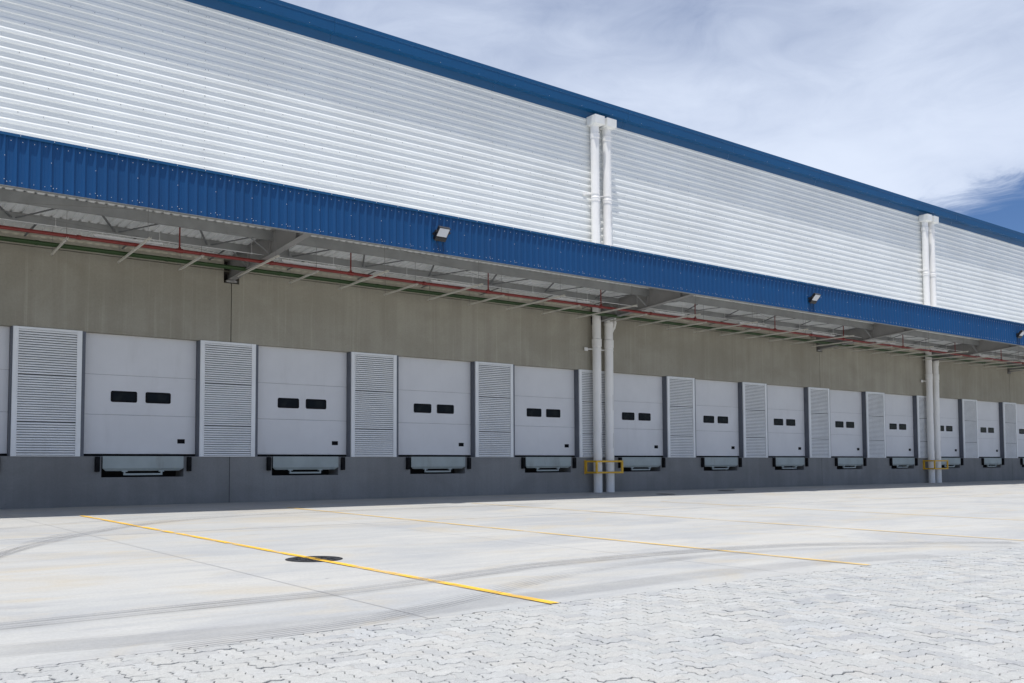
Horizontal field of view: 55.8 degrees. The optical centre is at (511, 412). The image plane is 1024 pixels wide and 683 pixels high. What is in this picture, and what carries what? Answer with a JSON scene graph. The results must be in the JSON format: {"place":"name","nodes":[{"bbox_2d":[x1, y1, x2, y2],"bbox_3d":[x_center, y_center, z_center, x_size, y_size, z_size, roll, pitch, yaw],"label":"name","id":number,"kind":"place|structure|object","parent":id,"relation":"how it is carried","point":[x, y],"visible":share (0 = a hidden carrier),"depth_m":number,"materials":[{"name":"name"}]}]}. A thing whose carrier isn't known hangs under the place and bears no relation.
{"place":"outdoors","nodes":[
{"label":"outdoors","id":0,"kind":"place"},
{"bbox_2d":[0,480,1023,669],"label":"concrete yard","id":1,"kind":"structure","parent":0,"point":[77,584],"depth_m":12.80,"materials":[{"name":"grey concrete"}]},
{"bbox_2d":[285,556,342,561],"bbox_3d":[-2.414,1.786,11.803,0.690,0.010,0.690,2,-4,-38],"label":"manhole cover","id":2,"kind":"object","parent":1,"relation":"on","point":[307,559],"visible":1,"depth_m":11.76,"materials":[{"name":"metal"}]},
{"bbox_2d":[0,0,1023,508],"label":"warehouse","id":3,"kind":"structure","parent":1,"relation":"on","point":[272,128],"depth_m":29.27,"materials":[{"name":"metal"}]},
{"bbox_2d":[0,326,9,455],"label":"dock door","id":4,"kind":"structure","parent":3,"relation":"in","point":[4,331],"depth_m":22.91,"materials":[{"name":"white metal"}]},
{"bbox_2d":[51,224,68,254],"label":"hanger bar","id":5,"kind":"object","parent":3,"relation":"hanging from","point":[59,245],"visible":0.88,"depth_m":22.34,"materials":[{"name":"grey metal"}]},
{"bbox_2d":[117,209,151,262],"bbox_3d":[-8.971,-4.228,22.935,0.044,0.864,3.159,2,-4,-34],"label":"hanger bar","id":6,"kind":"object","parent":3,"relation":"hanging from","point":[135,249],"visible":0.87,"depth_m":22.65,"materials":[{"name":"grey metal"}]},
{"bbox_2d":[0,236,1023,367],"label":"green pipe","id":7,"kind":"object","parent":6,"relation":"on","point":[38,242],"visible":0.91,"depth_m":27.81,"materials":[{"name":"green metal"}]},
{"bbox_2d":[84,333,195,455],"bbox_3d":[-9.545,-0.460,24.886,2.840,3.175,0.074,2,-4,-38],"label":"dock door","id":8,"kind":"structure","parent":3,"relation":"in","point":[140,392],"depth_m":24.84,"materials":[{"name":"white metal"}]},
{"bbox_2d":[178,233,203,270],"bbox_3d":[-8.074,-4.111,24.335,0.044,0.774,2.057,2,-4,-34],"label":"hanger bar","id":9,"kind":"object","parent":3,"relation":"hanging from","point":[190,263],"visible":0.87,"depth_m":24.09,"materials":[{"name":"grey metal"}]},
{"bbox_2d":[237,255,279,276],"bbox_3d":[-6.554,-4.136,24.832,0.044,0.864,3.159,2,-4,-34],"label":"hanger bar","id":10,"kind":"object","parent":3,"relation":"hanging from","point":[261,264],"visible":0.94,"depth_m":24.57,"materials":[{"name":"grey metal"}]},
{"bbox_2d":[257,346,346,456],"bbox_3d":[-6.007,-0.326,27.663,2.840,3.175,0.074,2,-4,-38],"label":"dock door","id":11,"kind":"structure","parent":3,"relation":"in","point":[302,392],"depth_m":27.63,"materials":[{"name":"white metal"}]},
{"bbox_2d":[288,248,318,283],"bbox_3d":[-5.657,-4.019,26.232,0.044,0.774,2.057,2,-4,-34],"label":"hanger bar","id":12,"kind":"object","parent":3,"relation":"hanging from","point":[302,277],"visible":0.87,"depth_m":25.91,"materials":[{"name":"grey metal"}]},
{"bbox_2d":[338,263,388,289],"bbox_3d":[-4.137,-4.044,26.729,0.044,0.864,3.159,2,-4,-34],"label":"hanger bar","id":13,"kind":"object","parent":3,"relation":"hanging from","point":[367,278],"visible":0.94,"depth_m":26.48,"materials":[{"name":"grey metal"}]},
{"bbox_2d":[384,280,417,294],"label":"hanger bar","id":14,"kind":"object","parent":3,"relation":"hanging from","point":[400,289],"visible":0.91,"depth_m":28.16,"materials":[{"name":"grey metal"}]},
{"bbox_2d":[398,357,470,456],"bbox_3d":[-2.469,-0.191,30.441,2.840,3.175,0.074,2,-4,-38],"label":"dock door","id":15,"kind":"structure","parent":3,"relation":"in","point":[434,418],"depth_m":30.42,"materials":[{"name":"white metal"}]},
{"bbox_2d":[432,226,450,250],"bbox_3d":[-1.794,-4.441,24.699,0.450,0.582,0.327,2,-4,-38],"label":"floodlight","id":16,"kind":"object","parent":3,"relation":"attached to","point":[440,233],"visible":1,"depth_m":24.66,"materials":[{"name":"black metal"}]},
{"bbox_2d":[427,261,482,300],"bbox_3d":[-1.720,-3.952,28.627,0.044,0.864,3.159,2,-4,-34],"label":"hanger bar","id":17,"kind":"object","parent":3,"relation":"hanging from","point":[478,284],"visible":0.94,"depth_m":28.36,"materials":[{"name":"grey metal"}]},
{"bbox_2d":[467,286,504,305],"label":"hanger bar","id":18,"kind":"object","parent":3,"relation":"hanging from","point":[469,304],"visible":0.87,"depth_m":29.97,"materials":[{"name":"grey metal"}]},
{"bbox_2d":[0,218,1021,359],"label":"conduit","id":19,"kind":"object","parent":3,"relation":"attached to","point":[159,240],"visible":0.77,"depth_m":26.80,"materials":[{"name":"red metal"}]},
{"bbox_2d":[93,233,169,245],"bbox_3d":[-8.886,-4.044,22.654,1.748,0.137,0.100,2,-4,-38],"label":"strip light","id":20,"kind":"object","parent":19,"relation":"hanging from","point":[102,236],"visible":1,"depth_m":22.53,"materials":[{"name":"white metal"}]},
{"bbox_2d":[280,259,340,269],"bbox_3d":[-5.269,-3.906,25.493,1.748,0.137,0.100,2,-4,-38],"label":"strip light","id":21,"kind":"object","parent":19,"relation":"hanging from","point":[288,261],"visible":1,"depth_m":25.38,"materials":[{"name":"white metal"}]},
{"bbox_2d":[430,279,478,287],"bbox_3d":[-1.652,-3.769,28.332,1.748,0.137,0.100,2,-4,-38],"label":"strip light","id":22,"kind":"object","parent":19,"relation":"hanging from","point":[449,283],"visible":0.73,"depth_m":28.16,"materials":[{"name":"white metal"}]},
{"bbox_2d":[551,296,592,303],"bbox_3d":[1.965,-3.631,31.171,1.748,0.137,0.100,2,-4,-38],"label":"strip light","id":23,"kind":"object","parent":19,"relation":"hanging from","point":[575,300],"visible":0.75,"depth_m":31.12,"materials":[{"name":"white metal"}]},
{"bbox_2d":[653,310,685,316],"bbox_3d":[5.582,-3.494,34.010,1.748,0.137,0.100,2,-4,-38],"label":"strip light","id":24,"kind":"object","parent":19,"relation":"hanging from","point":[668,313],"visible":0.94,"depth_m":33.89,"materials":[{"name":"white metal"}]},
{"bbox_2d":[738,322,767,327],"bbox_3d":[9.199,-3.356,36.849,1.748,0.137,0.100,2,-4,-38],"label":"strip light","id":25,"kind":"object","parent":19,"relation":"hanging from","point":[758,325],"visible":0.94,"depth_m":36.84,"materials":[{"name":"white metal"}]},
{"bbox_2d":[811,331,836,336],"bbox_3d":[12.815,-3.219,39.688,1.748,0.137,0.100,2,-4,-38],"label":"strip light","id":26,"kind":"object","parent":19,"relation":"hanging from","point":[823,334],"visible":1,"depth_m":39.57,"materials":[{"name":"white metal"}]},
{"bbox_2d":[874,340,894,344],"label":"strip light","id":27,"kind":"object","parent":19,"relation":"hanging from","point":[877,341],"visible":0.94,"depth_m":42.38,"materials":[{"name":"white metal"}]},
{"bbox_2d":[929,348,948,351],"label":"strip light","id":28,"kind":"object","parent":19,"relation":"hanging from","point":[938,350],"visible":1,"depth_m":45.23,"materials":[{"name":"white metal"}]},
{"bbox_2d":[0,225,1023,363],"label":"sprinkler pipe","id":29,"kind":"object","parent":3,"relation":"attached to","point":[350,272],"visible":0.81,"depth_m":27.05,"materials":[{"name":"red metal"}]},
{"bbox_2d":[506,295,564,309],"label":"hanger bar","id":30,"kind":"object","parent":3,"relation":"hanging from","point":[560,296],"visible":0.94,"depth_m":30.36,"materials":[{"name":"grey metal"}]},
{"bbox_2d":[515,365,574,456],"bbox_3d":[1.069,-0.056,33.218,2.840,3.175,0.074,2,-4,-38],"label":"dock door","id":31,"kind":"structure","parent":3,"relation":"in","point":[544,397],"depth_m":33.22,"materials":[{"name":"white metal"}]},
{"bbox_2d":[541,304,579,314],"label":"hanger bar","id":32,"kind":"object","parent":3,"relation":"hanging from","point":[543,313],"visible":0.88,"depth_m":31.95,"materials":[{"name":"grey metal"}]},
{"bbox_2d":[583,114,604,492],"bbox_3d":[2.945,-3.881,34.245,0.649,13.440,0.489,2,-4,-38],"label":"drainpipe","id":33,"kind":"object","parent":3,"relation":"attached to","point":[594,122],"visible":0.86,"depth_m":34.17,"materials":[{"name":"white plastic"}]},
{"bbox_2d":[584,460,623,473],"bbox_3d":[3.247,1.921,34.137,1.318,0.490,0.620,2,-4,-38],"label":"pipe guard","id":34,"kind":"object","parent":3,"relation":"attached to","point":[596,466],"visible":0.86,"depth_m":33.91,"materials":[{"name":"yellow metal"}]},
{"bbox_2d":[575,305,636,318],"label":"hanger bar","id":35,"kind":"object","parent":3,"relation":"hanging from","point":[606,311],"visible":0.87,"depth_m":32.30,"materials":[{"name":"grey metal"}]},
{"bbox_2d":[599,117,616,491],"bbox_3d":[3.483,-3.860,34.667,0.837,13.440,0.489,2,-4,-38],"label":"drainpipe","id":36,"kind":"object","parent":3,"relation":"attached to","point":[606,129],"visible":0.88,"depth_m":34.51,"materials":[{"name":"white plastic"}]},
{"bbox_2d":[610,314,646,321],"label":"hanger bar","id":37,"kind":"object","parent":3,"relation":"hanging from","point":[628,317],"visible":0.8,"depth_m":33.72,"materials":[{"name":"grey metal"}]},
{"bbox_2d":[613,373,662,456],"bbox_3d":[4.607,0.078,35.995,2.840,3.175,0.074,2,-4,-38],"label":"dock door","id":38,"kind":"structure","parent":3,"relation":"in","point":[638,419],"depth_m":36.02,"materials":[{"name":"white metal"}]},
{"bbox_2d":[638,295,700,325],"bbox_3d":[5.531,-3.676,34.318,0.044,0.864,3.159,2,-4,-34],"label":"hanger bar","id":39,"kind":"object","parent":3,"relation":"hanging from","point":[640,324],"visible":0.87,"depth_m":34.04,"materials":[{"name":"grey metal"}]},
{"bbox_2d":[666,305,706,329],"bbox_3d":[6.428,-3.559,35.718,0.044,0.774,2.057,2,-4,-34],"label":"hanger bar","id":40,"kind":"object","parent":3,"relation":"hanging from","point":[690,324],"visible":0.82,"depth_m":35.42,"materials":[{"name":"grey metal"}]},
{"bbox_2d":[695,379,738,456],"bbox_3d":[8.146,0.213,38.772,2.840,3.175,0.074,2,-4,-38],"label":"dock door","id":41,"kind":"structure","parent":3,"relation":"in","point":[717,431],"depth_m":38.80,"materials":[{"name":"white metal"}]},
{"bbox_2d":[694,319,757,332],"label":"hanger bar","id":42,"kind":"object","parent":3,"relation":"hanging from","point":[752,322],"visible":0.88,"depth_m":36.11,"materials":[{"name":"grey metal"}]},
{"bbox_2d":[720,325,760,335],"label":"hanger bar","id":43,"kind":"object","parent":3,"relation":"hanging from","point":[738,332],"visible":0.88,"depth_m":37.64,"materials":[{"name":"grey metal"}]},
{"bbox_2d":[744,329,807,338],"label":"hanger bar","id":44,"kind":"object","parent":3,"relation":"hanging from","point":[775,333],"visible":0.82,"depth_m":38.05,"materials":[{"name":"grey metal"}]},
{"bbox_2d":[767,385,804,457],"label":"dock door","id":45,"kind":"structure","parent":3,"relation":"in","point":[785,404],"depth_m":41.59,"materials":[{"name":"white metal"}]},
{"bbox_2d":[768,327,808,341],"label":"hanger bar","id":46,"kind":"object","parent":3,"relation":"hanging from","point":[787,338],"visible":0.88,"depth_m":39.46,"materials":[{"name":"grey metal"}]},
{"bbox_2d":[808,293,820,309],"bbox_3d":[10.825,-3.960,34.605,0.450,0.582,0.327,2,-4,-38],"label":"floodlight","id":47,"kind":"object","parent":3,"relation":"attached to","point":[814,298],"visible":1,"depth_m":34.56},
{"bbox_2d":[790,335,853,343],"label":"hanger bar","id":48,"kind":"object","parent":3,"relation":"hanging from","point":[822,339],"visible":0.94,"depth_m":39.95,"materials":[{"name":"grey metal"}]},
{"bbox_2d":[812,337,852,346],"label":"hanger bar","id":49,"kind":"object","parent":3,"relation":"hanging from","point":[830,344],"visible":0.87,"depth_m":41.42,"materials":[{"name":"grey metal"}]},
{"bbox_2d":[830,390,862,457],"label":"dock door","id":50,"kind":"structure","parent":3,"relation":"in","point":[845,406],"depth_m":44.38,"materials":[{"name":"white metal"}]},
{"bbox_2d":[832,341,895,348],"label":"hanger bar","id":51,"kind":"object","parent":3,"relation":"hanging from","point":[864,345],"visible":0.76,"depth_m":41.80,"materials":[{"name":"grey metal"}]},
{"bbox_2d":[852,343,891,351],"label":"hanger bar","id":52,"kind":"object","parent":3,"relation":"hanging from","point":[871,349],"visible":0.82,"depth_m":43.28,"materials":[{"name":"grey metal"}]},
{"bbox_2d":[885,394,913,457],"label":"dock door","id":53,"kind":"structure","parent":3,"relation":"in","point":[898,408],"depth_m":47.17,"materials":[{"name":"white metal"}]},
{"bbox_2d":[871,332,933,353],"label":"hanger bar","id":54,"kind":"object","parent":3,"relation":"hanging from","point":[904,349],"visible":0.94,"depth_m":43.58,"materials":[{"name":"grey metal"}]},
{"bbox_2d":[889,340,928,355],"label":"hanger bar","id":55,"kind":"object","parent":3,"relation":"hanging from","point":[911,353],"visible":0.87,"depth_m":45.01,"materials":[{"name":"grey metal"}]},
{"bbox_2d":[918,214,934,482],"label":"drainpipe","id":56,"kind":"object","parent":3,"relation":"attached to","point":[924,219],"visible":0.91,"depth_m":48.14,"materials":[{"name":"white plastic"}]},
{"bbox_2d":[928,216,941,482],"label":"drainpipe","id":57,"kind":"object","parent":3,"relation":"attached to","point":[935,364],"visible":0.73,"depth_m":48.51,"materials":[{"name":"white plastic"}]},
{"bbox_2d":[923,460,948,469],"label":"pipe guard","id":58,"kind":"object","parent":3,"relation":"attached to","point":[934,464],"visible":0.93,"depth_m":47.87,"materials":[{"name":"yellow metal"}]},
{"bbox_2d":[906,345,967,357],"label":"hanger bar","id":59,"kind":"object","parent":3,"relation":"hanging from","point":[963,351],"visible":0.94,"depth_m":45.52,"materials":[{"name":"grey metal"}]},
{"bbox_2d":[923,355,961,359],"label":"hanger bar","id":60,"kind":"object","parent":3,"relation":"hanging from","point":[942,357],"visible":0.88,"depth_m":47.02,"materials":[{"name":"grey metal"}]},
{"bbox_2d":[939,398,959,457],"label":"dock door","id":61,"kind":"structure","parent":3,"relation":"in","point":[949,425],"depth_m":50.14,"materials":[{"name":"white metal"}]},
{"bbox_2d":[939,353,999,361],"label":"hanger bar","id":62,"kind":"object","parent":3,"relation":"hanging from","point":[970,358],"visible":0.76,"depth_m":47.43,"materials":[{"name":"grey metal"}]},
{"bbox_2d":[954,360,992,363],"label":"hanger bar","id":63,"kind":"object","parent":3,"relation":"hanging from","point":[972,361],"visible":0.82,"depth_m":48.96,"materials":[{"name":"grey metal"}]},
{"bbox_2d":[977,401,999,457],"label":"dock door","id":64,"kind":"structure","parent":3,"relation":"in","point":[988,412],"depth_m":52.75,"materials":[{"name":"white metal"}]},
{"bbox_2d":[969,360,1023,365],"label":"hanger bar","id":65,"kind":"object","parent":3,"relation":"hanging from","point":[997,362],"visible":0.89,"depth_m":49.48,"materials":[{"name":"grey metal"}]},
{"bbox_2d":[983,356,1021,367],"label":"hanger bar","id":66,"kind":"object","parent":3,"relation":"hanging from","point":[1003,365],"visible":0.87,"depth_m":50.76,"materials":[{"name":"grey metal"}]},
{"bbox_2d":[1016,330,1023,340],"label":"floodlight","id":67,"kind":"object","parent":3,"relation":"attached to","point":[1020,334],"visible":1,"depth_m":44.41,"materials":[{"name":"black metal"}]},
{"bbox_2d":[1016,404,1023,457],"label":"dock door","id":68,"kind":"structure","parent":3,"relation":"in","point":[1020,407],"depth_m":55.08,"materials":[{"name":"white metal"}]},
{"bbox_2d":[0,547,1023,682],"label":"block paving","id":69,"kind":"structure","parent":0,"point":[959,618],"depth_m":6.56,"materials":[{"name":"concrete"}]},
{"bbox_2d":[281,0,1023,232],"label":"sky","id":70,"kind":"structure","parent":0,"point":[921,100],"materials":[{"name":"blue"}]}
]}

